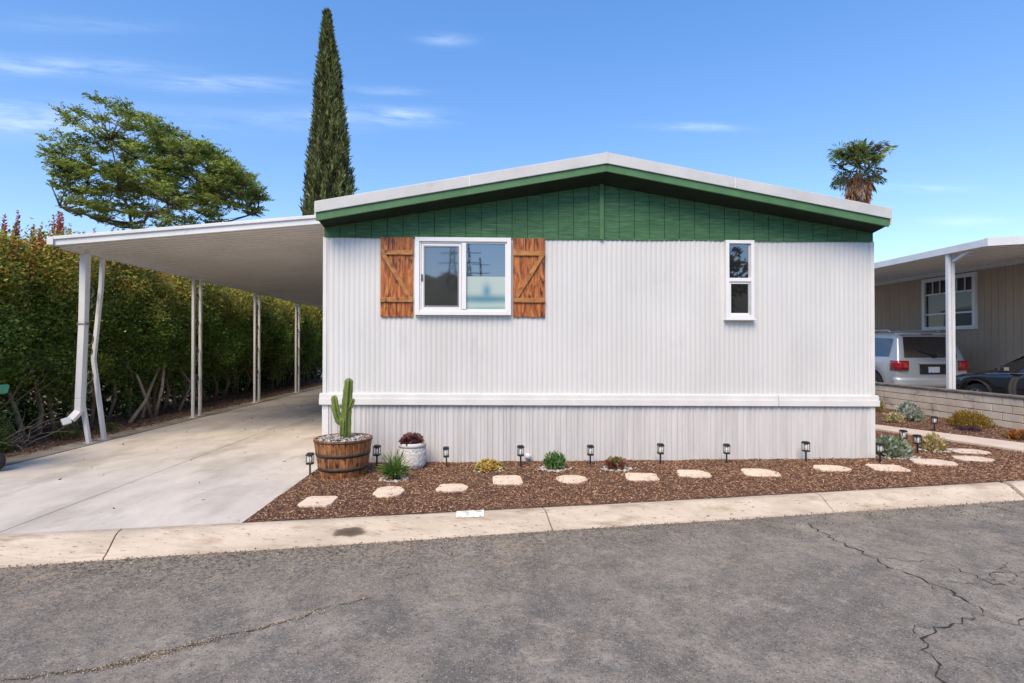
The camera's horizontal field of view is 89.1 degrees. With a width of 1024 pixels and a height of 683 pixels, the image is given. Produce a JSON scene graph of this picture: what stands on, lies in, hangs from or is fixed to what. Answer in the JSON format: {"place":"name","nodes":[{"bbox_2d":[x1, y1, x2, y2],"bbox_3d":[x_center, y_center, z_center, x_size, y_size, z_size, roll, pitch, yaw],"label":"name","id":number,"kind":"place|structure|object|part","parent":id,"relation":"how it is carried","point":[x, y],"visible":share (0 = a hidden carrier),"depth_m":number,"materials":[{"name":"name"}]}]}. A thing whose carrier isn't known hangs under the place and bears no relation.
{"place":"outdoors","nodes":[
{"label":"outdoors","id":0,"kind":"place"},
{"bbox_2d":[0,387,322,534],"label":"driveway","id":1,"kind":"structure","parent":0,"point":[138,480],"depth_m":6.17,"materials":[{"name":"concrete"}]},
{"bbox_2d":[0,385,8,469],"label":"wheelie bin","id":2,"kind":"object","parent":1,"relation":"on","point":[4,389],"visible":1,"depth_m":6.30,"materials":[{"name":"plastic"}]},
{"bbox_2d":[0,378,322,457],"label":"soil","id":3,"kind":"structure","parent":0,"point":[39,441],"depth_m":10.58,"materials":[{"name":"brown soil"}]},
{"bbox_2d":[0,413,17,452],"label":"bush","id":4,"kind":"object","parent":3,"relation":"on","point":[3,448],"visible":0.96,"depth_m":7.53,"materials":[{"name":"green plant"}]},
{"bbox_2d":[0,249,22,381],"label":"hedge shrub","id":5,"kind":"object","parent":3,"relation":"on","point":[1,311],"visible":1,"depth_m":7.64,"materials":[{"name":"green plant"}]},
{"bbox_2d":[1,409,66,451],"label":"dry twigs","id":6,"kind":"object","parent":3,"relation":"on","point":[20,440],"visible":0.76,"depth_m":7.91,"materials":[{"name":"brown plant"}]},
{"bbox_2d":[0,210,102,439],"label":"hedge shrub","id":7,"kind":"object","parent":3,"relation":"on","point":[20,325],"visible":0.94,"depth_m":8.60,"materials":[{"name":"green plant"}]},
{"bbox_2d":[48,422,82,438],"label":"weed","id":8,"kind":"object","parent":3,"relation":"on","point":[69,428],"visible":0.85,"depth_m":8.52,"materials":[{"name":"green plant"}]},
{"bbox_2d":[0,211,158,432],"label":"hedge shrub","id":9,"kind":"object","parent":3,"relation":"on","point":[107,360],"visible":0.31,"depth_m":10.11,"materials":[{"name":"green plant"}]},
{"bbox_2d":[95,422,123,429],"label":"weed","id":10,"kind":"object","parent":3,"relation":"on","point":[108,424],"visible":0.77,"depth_m":9.44,"materials":[{"name":"green plant"}]},
{"bbox_2d":[67,262,209,418],"bbox_3d":[-8.364,-0.255,11.782,2.076,3.988,2.599,0,-1,-6],"label":"hedge shrub","id":11,"kind":"object","parent":3,"relation":"on","point":[160,295],"visible":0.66,"depth_m":11.55,"materials":[{"name":"green plant"}]},
{"bbox_2d":[128,361,165,423],"bbox_3d":[-7.678,1.038,10.961,0.208,1.241,1.341,0,-1,-3],"label":"dead stump","id":12,"kind":"object","parent":3,"relation":"on","point":[144,405],"visible":0.79,"depth_m":10.96,"materials":[{"name":"brown wood"}]},
{"bbox_2d":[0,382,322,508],"bbox_3d":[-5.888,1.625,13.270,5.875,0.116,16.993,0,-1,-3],"label":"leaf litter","id":13,"kind":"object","parent":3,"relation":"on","point":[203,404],"visible":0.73,"depth_m":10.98,"materials":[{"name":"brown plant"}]},
{"bbox_2d":[128,274,236,408],"bbox_3d":[-8.518,-0.348,13.556,2.163,4.133,2.601,0,-1,-5],"label":"hedge shrub","id":14,"kind":"object","parent":3,"relation":"on","point":[214,294],"visible":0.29,"depth_m":13.70,"materials":[{"name":"green plant"}]},
{"bbox_2d":[178,369,197,410],"bbox_3d":[-7.934,1.145,12.703,0.138,1.034,0.948,0,-1,-6],"label":"dead stump","id":15,"kind":"object","parent":3,"relation":"on","point":[185,396],"visible":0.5,"depth_m":12.64,"materials":[{"name":"brown wood"}]},
{"bbox_2d":[180,283,267,399],"bbox_3d":[-8.511,-0.218,15.294,2.184,3.885,2.700,0,-1,-7],"label":"hedge shrub","id":16,"kind":"object","parent":3,"relation":"on","point":[237,313],"visible":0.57,"depth_m":15.01,"materials":[{"name":"green plant"}]},
{"bbox_2d":[207,292,286,395],"bbox_3d":[-8.681,-0.285,16.987,2.280,4.233,2.748,0,-1,-1],"label":"hedge shrub","id":17,"kind":"object","parent":3,"relation":"on","point":[271,315],"visible":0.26,"depth_m":17.14,"materials":[{"name":"green plant"}]},
{"bbox_2d":[243,296,305,389],"bbox_3d":[-8.675,-0.064,18.801,2.205,3.758,2.568,0,-1,-7],"label":"hedge shrub","id":18,"kind":"object","parent":3,"relation":"on","point":[273,375],"visible":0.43,"depth_m":18.40,"materials":[{"name":"green plant"}]},
{"bbox_2d":[264,299,319,386],"bbox_3d":[-8.834,-0.255,20.489,2.280,4.233,2.748,0,-1,-3],"label":"hedge shrub","id":19,"kind":"object","parent":3,"relation":"on","point":[309,319],"visible":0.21,"depth_m":20.73,"materials":[{"name":"green plant"}]},
{"bbox_2d":[284,305,322,383],"bbox_3d":[-8.964,-0.089,22.286,2.205,3.878,2.568,0,-1,-5],"label":"hedge shrub","id":20,"kind":"object","parent":3,"relation":"on","point":[314,351],"visible":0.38,"depth_m":21.87,"materials":[{"name":"green plant"}]},
{"bbox_2d":[301,311,322,380],"bbox_3d":[-8.919,-0.224,23.995,2.280,4.233,2.748,0,-1,-5],"label":"hedge shrub","id":21,"kind":"object","parent":3,"relation":"on","point":[318,367],"visible":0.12,"depth_m":23.52,"materials":[{"name":"green plant"}]},
{"bbox_2d":[298,7,358,215],"bbox_3d":[-8.188,-6.776,23.698,3.132,17.024,3.168,0,-1,15],"label":"cypress","id":22,"kind":"object","parent":3,"relation":"on","point":[327,173],"visible":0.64,"depth_m":23.24,"materials":[{"name":"green plant"}]},
{"bbox_2d":[0,351,1021,522],"bbox_3d":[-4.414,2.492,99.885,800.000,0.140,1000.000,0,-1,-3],"label":"ground","id":23,"kind":"structure","parent":0,"point":[116,416],"depth_m":11.46,"materials":[{"name":"brown soil"}]},
{"bbox_2d":[34,90,274,229],"bbox_3d":[-15.595,-4.322,23.392,8.520,12.132,6.048,0,-1,-3],"label":"broadleaf tree","id":24,"kind":"object","parent":23,"relation":"on","point":[221,177],"visible":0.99,"depth_m":22.11,"materials":[{"name":"green plant"}]},
{"bbox_2d":[4,385,322,466],"bbox_3d":[-6.986,1.702,14.692,0.380,0.112,20.000,0,-1,-3],"label":"carport footing","id":25,"kind":"object","parent":23,"relation":"on","point":[38,454],"visible":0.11,"depth_m":9.13,"materials":[{"name":"concrete"}]},
{"bbox_2d":[47,215,323,443],"bbox_3d":[-5.041,-0.091,15.708,4.315,3.524,16.172,0,-1,-3],"label":"carport","id":26,"kind":"object","parent":25,"relation":"on","point":[280,258],"visible":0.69,"depth_m":8.82,"materials":[{"name":"white metal"}]},
{"bbox_2d":[314,152,891,462],"bbox_3d":[0.832,-0.302,15.922,7.543,4.062,18.666,0,-1,-3],"label":"mobile home","id":27,"kind":"object","parent":23,"relation":"on","point":[607,305],"visible":0.97,"depth_m":6.93,"materials":[{"name":"paint"}]},
{"bbox_2d":[415,237,510,314],"bbox_3d":[-0.640,-0.855,6.843,1.255,1.020,0.064,0,-1,-3],"label":"window","id":28,"kind":"structure","parent":27,"relation":"in","point":[437,259],"depth_m":6.84,"materials":[{"name":"plastic"}]},
{"bbox_2d":[724,240,756,320],"bbox_3d":[3.069,-0.822,7.002,0.420,1.077,0.074,0,-1,-3],"label":"window","id":29,"kind":"structure","parent":27,"relation":"in","point":[739,255],"depth_m":7.00,"materials":[{"name":"plastic"}]},
{"bbox_2d":[245,408,1023,521],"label":"mulch bed","id":30,"kind":"object","parent":23,"relation":"on","point":[546,486],"visible":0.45,"depth_m":5.73,"materials":[{"name":"brown wood"}]},
{"bbox_2d":[306,452,314,475],"bbox_3d":[-2.373,1.469,6.109,0.079,0.320,0.079,0,-1,-3],"label":"path light","id":31,"kind":"object","parent":30,"relation":"on","point":[309,458],"visible":0.98,"depth_m":6.09,"materials":[{"name":"metal"}]},
{"bbox_2d":[298,496,337,507],"bbox_3d":[-1.873,1.557,5.030,0.314,0.042,0.297,0,-1,-3],"label":"stepping stone","id":32,"kind":"object","parent":30,"relation":"on","point":[322,501],"visible":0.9,"depth_m":4.99,"materials":[{"name":"beige stone"}]},
{"bbox_2d":[313,433,372,479],"bbox_3d":[-1.994,1.351,6.146,0.670,0.473,0.656,0,-1,-3],"label":"barrel planter","id":33,"kind":"object","parent":30,"relation":"on","point":[338,457],"visible":0.88,"depth_m":5.91,"materials":[{"name":"brown wood"}]},
{"bbox_2d":[331,378,354,438],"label":"cactus","id":34,"kind":"object","parent":33,"relation":"on","point":[342,418],"visible":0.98,"depth_m":6.12,"materials":[{"name":"green plant"}]},
{"bbox_2d":[373,444,380,465],"bbox_3d":[-1.710,1.472,6.578,0.080,0.325,0.080,2,0,9],"label":"path light","id":35,"kind":"object","parent":30,"relation":"on","point":[376,447],"visible":0.99,"depth_m":6.55,"materials":[{"name":"metal"}]},
{"bbox_2d":[373,486,404,497],"bbox_3d":[-1.268,1.565,5.375,0.309,0.042,0.393,0,-1,-3],"label":"stepping stone","id":36,"kind":"object","parent":30,"relation":"on","point":[396,491],"visible":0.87,"depth_m":5.35,"materials":[{"name":"beige stone"}]},
{"bbox_2d":[375,449,410,479],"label":"grass clump","id":37,"kind":"object","parent":30,"relation":"on","point":[394,471],"visible":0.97,"depth_m":5.88,"materials":[{"name":"green plant"}]},
{"bbox_2d":[378,475,408,481],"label":"pebbles","id":38,"kind":"object","parent":30,"relation":"on","point":[401,477],"visible":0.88,"depth_m":5.91,"materials":[{"name":"grey stone"}]},
{"bbox_2d":[398,440,425,469],"bbox_3d":[-1.244,1.415,6.499,0.344,0.322,0.344,0,-1,-3],"label":"flower pot","id":39,"kind":"object","parent":30,"relation":"on","point":[415,454],"visible":0.8,"depth_m":6.36,"materials":[{"name":"white ceramic"}]},
{"bbox_2d":[398,432,424,445],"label":"succulent","id":40,"kind":"object","parent":39,"relation":"on","point":[407,438],"visible":1,"depth_m":6.42,"materials":[{"name":"red plant"}]},
{"bbox_2d":[443,446,448,466],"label":"path light","id":41,"kind":"object","parent":30,"relation":"on","point":[445,451],"visible":0.98,"depth_m":6.50,"materials":[{"name":"metal"}]},
{"bbox_2d":[436,484,467,492],"bbox_3d":[-0.634,1.567,5.529,0.341,0.042,0.271,0,-1,-3],"label":"stepping stone","id":42,"kind":"object","parent":30,"relation":"on","point":[448,488],"visible":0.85,"depth_m":5.47,"materials":[{"name":"beige stone"}]},
{"bbox_2d":[474,467,503,472],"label":"pebbles","id":43,"kind":"object","parent":30,"relation":"on","point":[496,471],"visible":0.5,"depth_m":6.24,"materials":[{"name":"grey stone"}]},
{"bbox_2d":[473,458,504,471],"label":"succulent","id":44,"kind":"object","parent":30,"relation":"on","point":[484,464],"visible":1,"depth_m":6.27,"materials":[{"name":"yellow plant"}]},
{"bbox_2d":[493,475,522,485],"bbox_3d":[-0.051,1.569,5.843,0.332,0.042,0.370,0,-1,-3],"label":"stepping stone","id":45,"kind":"object","parent":30,"relation":"on","point":[509,480],"visible":0.85,"depth_m":5.79,"materials":[{"name":"beige stone"}]},
{"bbox_2d":[517,445,523,466],"bbox_3d":[0.109,1.477,6.581,0.080,0.325,0.080,0,-2,-13],"label":"path light","id":46,"kind":"object","parent":30,"relation":"on","point":[520,450],"visible":1,"depth_m":6.56,"materials":[{"name":"metal"}]},
{"bbox_2d":[537,466,570,471],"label":"pebbles","id":47,"kind":"object","parent":30,"relation":"on","point":[542,468],"visible":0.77,"depth_m":6.33,"materials":[{"name":"white stone"}]},
{"bbox_2d":[543,450,565,468],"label":"leafy plant","id":48,"kind":"object","parent":30,"relation":"on","point":[555,460],"visible":0.99,"depth_m":6.38,"materials":[{"name":"green plant"}]},
{"bbox_2d":[556,475,587,483],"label":"stepping stone","id":49,"kind":"object","parent":30,"relation":"on","point":[580,479],"visible":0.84,"depth_m":5.85,"materials":[{"name":"beige stone"}]},
{"bbox_2d":[587,445,593,465],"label":"path light","id":50,"kind":"object","parent":30,"relation":"on","point":[590,450],"visible":0.98,"depth_m":6.61,"materials":[{"name":"metal"}]},
{"bbox_2d":[604,456,625,467],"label":"succulent","id":51,"kind":"object","parent":30,"relation":"on","point":[611,461],"visible":1,"depth_m":6.42,"materials":[{"name":"plant"}]},
{"bbox_2d":[600,466,631,471],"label":"pebbles","id":52,"kind":"object","parent":30,"relation":"on","point":[604,468],"visible":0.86,"depth_m":6.37,"materials":[{"name":"white stone"}]},
{"bbox_2d":[625,473,659,480],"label":"stepping stone","id":53,"kind":"object","parent":30,"relation":"on","point":[641,476],"visible":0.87,"depth_m":5.97,"materials":[{"name":"beige stone"}]},
{"bbox_2d":[657,443,664,462],"bbox_3d":[1.908,1.473,6.687,0.080,0.324,0.080,1,0,0],"label":"path light","id":54,"kind":"object","parent":30,"relation":"on","point":[660,450],"visible":1,"depth_m":6.67,"materials":[{"name":"metal"}]},
{"bbox_2d":[677,470,711,477],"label":"stepping stone","id":55,"kind":"object","parent":30,"relation":"on","point":[699,473],"visible":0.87,"depth_m":6.10,"materials":[{"name":"beige stone"}]},
{"bbox_2d":[723,443,730,462],"bbox_3d":[2.784,1.483,6.745,0.078,0.314,0.078,0,0,6],"label":"path light","id":56,"kind":"object","parent":30,"relation":"on","point":[726,446],"visible":0.99,"depth_m":6.72,"materials":[{"name":"metal"}]},
{"bbox_2d":[740,468,780,476],"bbox_3d":[2.949,1.576,6.198,0.434,0.042,0.371,0,-1,-3],"label":"stepping stone","id":57,"kind":"object","parent":30,"relation":"on","point":[753,472],"visible":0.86,"depth_m":6.17,"materials":[{"name":"beige stone"}]},
{"bbox_2d":[801,441,809,461],"bbox_3d":[3.879,1.480,6.865,0.080,0.324,0.080,0,0,-2],"label":"path light","id":58,"kind":"object","parent":30,"relation":"on","point":[805,446],"visible":0.98,"depth_m":6.84,"materials":[{"name":"metal"}]},
{"bbox_2d":[813,465,851,471],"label":"stepping stone","id":59,"kind":"object","parent":30,"relation":"on","point":[830,468],"visible":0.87,"depth_m":6.36,"materials":[{"name":"beige stone"}]},
{"bbox_2d":[875,443,884,462],"bbox_3d":[4.832,1.486,6.825,0.076,0.309,0.076,0,1,-6],"label":"path light","id":60,"kind":"object","parent":30,"relation":"on","point":[880,448],"visible":0.99,"depth_m":6.80,"materials":[{"name":"metal"}]},
{"bbox_2d":[875,394,886,410],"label":"golden shrub","id":61,"kind":"object","parent":30,"relation":"on","point":[880,408],"visible":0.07,"depth_m":12.04,"materials":[{"name":"yellow plant"}]},
{"bbox_2d":[865,464,910,471],"bbox_3d":[4.658,1.583,6.459,0.407,0.042,0.346,0,-1,10],"label":"stepping stone","id":62,"kind":"object","parent":30,"relation":"on","point":[891,468],"visible":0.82,"depth_m":6.44,"materials":[{"name":"beige stone"}]},
{"bbox_2d":[875,433,913,457],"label":"silver bush","id":63,"kind":"object","parent":30,"relation":"on","point":[899,447],"visible":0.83,"depth_m":7.09,"materials":[{"name":"green plant"}]},
{"bbox_2d":[882,411,906,422],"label":"leafy plant","id":64,"kind":"object","parent":30,"relation":"on","point":[894,417],"visible":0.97,"depth_m":10.31,"materials":[{"name":"yellow plant"}]},
{"bbox_2d":[875,454,920,459],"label":"pebbles","id":65,"kind":"object","parent":30,"relation":"on","point":[910,457],"visible":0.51,"depth_m":7.04,"materials":[{"name":"grey gravel"}]},
{"bbox_2d":[899,430,907,438],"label":"path light","id":66,"kind":"object","parent":30,"relation":"on","point":[903,433],"visible":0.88,"depth_m":7.84,"materials":[{"name":"metal"}]},
{"bbox_2d":[890,400,926,421],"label":"silver bush","id":67,"kind":"object","parent":30,"relation":"on","point":[912,411],"visible":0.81,"depth_m":10.57,"materials":[{"name":"green plant"}]},
{"bbox_2d":[912,434,921,453],"bbox_3d":[5.748,1.482,7.371,0.080,0.322,0.080,-1,-2,-5],"label":"path light","id":68,"kind":"object","parent":30,"relation":"on","point":[917,439],"visible":1,"depth_m":7.36,"materials":[{"name":"metal"}]},
{"bbox_2d":[919,432,947,450],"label":"leafy plant","id":69,"kind":"object","parent":30,"relation":"on","point":[932,440],"visible":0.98,"depth_m":7.55,"materials":[{"name":"yellow plant"}]},
{"bbox_2d":[909,458,957,466],"bbox_3d":[5.450,1.575,6.747,0.520,0.042,0.316,0,-1,6],"label":"stepping stone","id":70,"kind":"object","parent":30,"relation":"on","point":[933,462],"visible":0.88,"depth_m":6.67,"materials":[{"name":"beige stone"}]},
{"bbox_2d":[931,416,937,430],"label":"path light","id":71,"kind":"object","parent":30,"relation":"on","point":[933,419],"visible":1,"depth_m":9.34,"materials":[{"name":"metal"}]},
{"bbox_2d":[919,448,954,452],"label":"pebbles","id":72,"kind":"object","parent":30,"relation":"on","point":[925,450],"visible":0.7,"depth_m":7.47,"materials":[{"name":"beige stone"}]},
{"bbox_2d":[948,448,989,454],"bbox_3d":[6.575,1.598,7.505,0.485,0.042,0.372,0,-1,-3],"label":"stepping stone","id":73,"kind":"object","parent":30,"relation":"on","point":[967,451],"visible":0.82,"depth_m":7.45,"materials":[{"name":"beige stone"}]},
{"bbox_2d":[953,425,984,431],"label":"ground cover plant","id":74,"kind":"object","parent":30,"relation":"on","point":[970,428],"visible":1,"depth_m":9.30,"materials":[{"name":"purple plant"}]},
{"bbox_2d":[944,409,997,427],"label":"golden shrub","id":75,"kind":"object","parent":30,"relation":"on","point":[958,418],"visible":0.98,"depth_m":9.72,"materials":[{"name":"yellow plant"}]},
{"bbox_2d":[951,456,994,461],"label":"stepping stone","id":76,"kind":"object","parent":30,"relation":"on","point":[971,458],"visible":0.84,"depth_m":6.96,"materials":[{"name":"beige stone"}]},
{"bbox_2d":[1003,428,1023,440],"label":"flowering plant","id":77,"kind":"object","parent":30,"relation":"on","point":[1014,434],"visible":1,"depth_m":8.46,"materials":[{"name":"orange plant"}]},
{"bbox_2d":[826,138,898,203],"bbox_3d":[20.522,-5.210,30.863,3.679,14.023,3.745,0,-1,-3],"label":"fan palm","id":78,"kind":"object","parent":23,"relation":"on","point":[858,187],"visible":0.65,"depth_m":30.67,"materials":[{"name":"green plant"}]},
{"bbox_2d":[874,258,1023,372],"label":"neighbour home","id":79,"kind":"object","parent":23,"relation":"on","point":[989,316],"visible":0.35,"depth_m":15.07,"materials":[{"name":"beige"}]},
{"bbox_2d":[921,272,977,329],"bbox_3d":[13.274,-1.172,15.827,0.078,1.640,1.850,0,-1,-3],"label":"window","id":80,"kind":"structure","parent":79,"relation":"in","point":[966,284],"depth_m":15.60,"materials":[{"name":"plastic"}]},
{"bbox_2d":[875,382,1023,429],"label":"block wall","id":81,"kind":"structure","parent":23,"relation":"on","point":[1004,410],"depth_m":10.92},
{"bbox_2d":[0,500,1023,682],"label":"road","id":82,"kind":"structure","parent":0,"point":[823,608],"depth_m":3.27,"materials":[{"name":"grey asphalt"}]},
{"bbox_2d":[3,597,368,680],"bbox_3d":[-1.872,1.673,2.858,2.158,0.026,0.248,0,-1,-25],"label":"crack silt","id":83,"kind":"object","parent":82,"relation":"on","point":[127,662],"visible":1,"depth_m":2.76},
{"bbox_2d":[1,593,382,680],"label":"road crack","id":84,"kind":"object","parent":82,"relation":"on","point":[180,646],"visible":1,"depth_m":2.86,"materials":[{"name":"black asphalt"}]},
{"bbox_2d":[0,499,1023,619],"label":"gutter grit","id":85,"kind":"object","parent":82,"relation":"on","point":[508,539],"visible":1,"depth_m":4.39,"materials":[{"name":"grey gravel"}]},
{"bbox_2d":[808,523,983,615],"bbox_3d":[2.835,1.680,4.034,0.149,0.006,1.725,0,-1,-6],"label":"road crack","id":86,"kind":"object","parent":82,"relation":"on","point":[954,592],"visible":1,"depth_m":3.81,"materials":[{"name":"black asphalt"}]},
{"bbox_2d":[920,613,979,682],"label":"road crack","id":87,"kind":"object","parent":82,"relation":"on","point":[948,626],"visible":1,"depth_m":2.94,"materials":[{"name":"black asphalt"}]},
{"bbox_2d":[0,480,1023,567],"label":"curb","id":88,"kind":"structure","parent":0,"point":[24,549],"depth_m":4.60,"materials":[{"name":"beige concrete"}]},
{"bbox_2d":[331,527,366,536],"bbox_3d":[-1.391,1.625,4.432,0.306,0.060,0.080,0,-1,-13],"label":"oil stain","id":89,"kind":"object","parent":88,"relation":"on","point":[350,532],"visible":1,"depth_m":4.43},
{"bbox_2d":[0,0,1023,336],"label":"sky","id":90,"kind":"structure","parent":0,"point":[434,90],"materials":[{"name":"blue"}]},
{"bbox_2d":[875,424,1023,452],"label":"walkway","id":91,"kind":"structure","parent":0,"point":[1000,444],"depth_m":8.32,"materials":[{"name":"concrete"}]},
{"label":"neighbour driveway","id":92,"kind":"structure","parent":0,"visible":0},
{"bbox_2d":[875,330,968,387],"bbox_3d":[11.146,0.667,16.408,2.320,1.973,5.290,0,-1,-3],"label":"suv","id":93,"kind":"object","parent":92,"relation":"on","point":[914,357],"visible":0.4,"depth_m":14.02,"materials":[{"name":"silver metal"}]},
{"bbox_3d":[10.350,0.145,14.700,0.142,0.545,0.960,0,-1,-3],"label":"side window","id":94,"kind":"part","parent":93,"relation":"part of","materials":[{"name":"blue glass"}]},
{"bbox_3d":[11.251,0.153,14.054,1.480,0.560,0.163,0,-1,-3],"label":"rear window","id":95,"kind":"part","parent":93,"relation":"part of","materials":[{"name":"black glass"}]},
{"bbox_2d":[874,236,1023,388],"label":"neighbour carport","id":96,"kind":"object","parent":92,"relation":"on","point":[949,260],"visible":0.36,"depth_m":11.78,"materials":[{"name":"white metal"}]},
{"bbox_2d":[956,356,1023,395],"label":"sedan","id":97,"kind":"object","parent":92,"relation":"on","point":[1007,378],"visible":0.55,"depth_m":11.15,"materials":[{"name":"black paint"}]},
{"bbox_3d":[10.604,0.464,10.795,0.232,0.414,0.920,0,-1,-3],"label":"side window","id":98,"kind":"part","parent":97,"relation":"part of","materials":[{"name":"black glass"}]}
]}

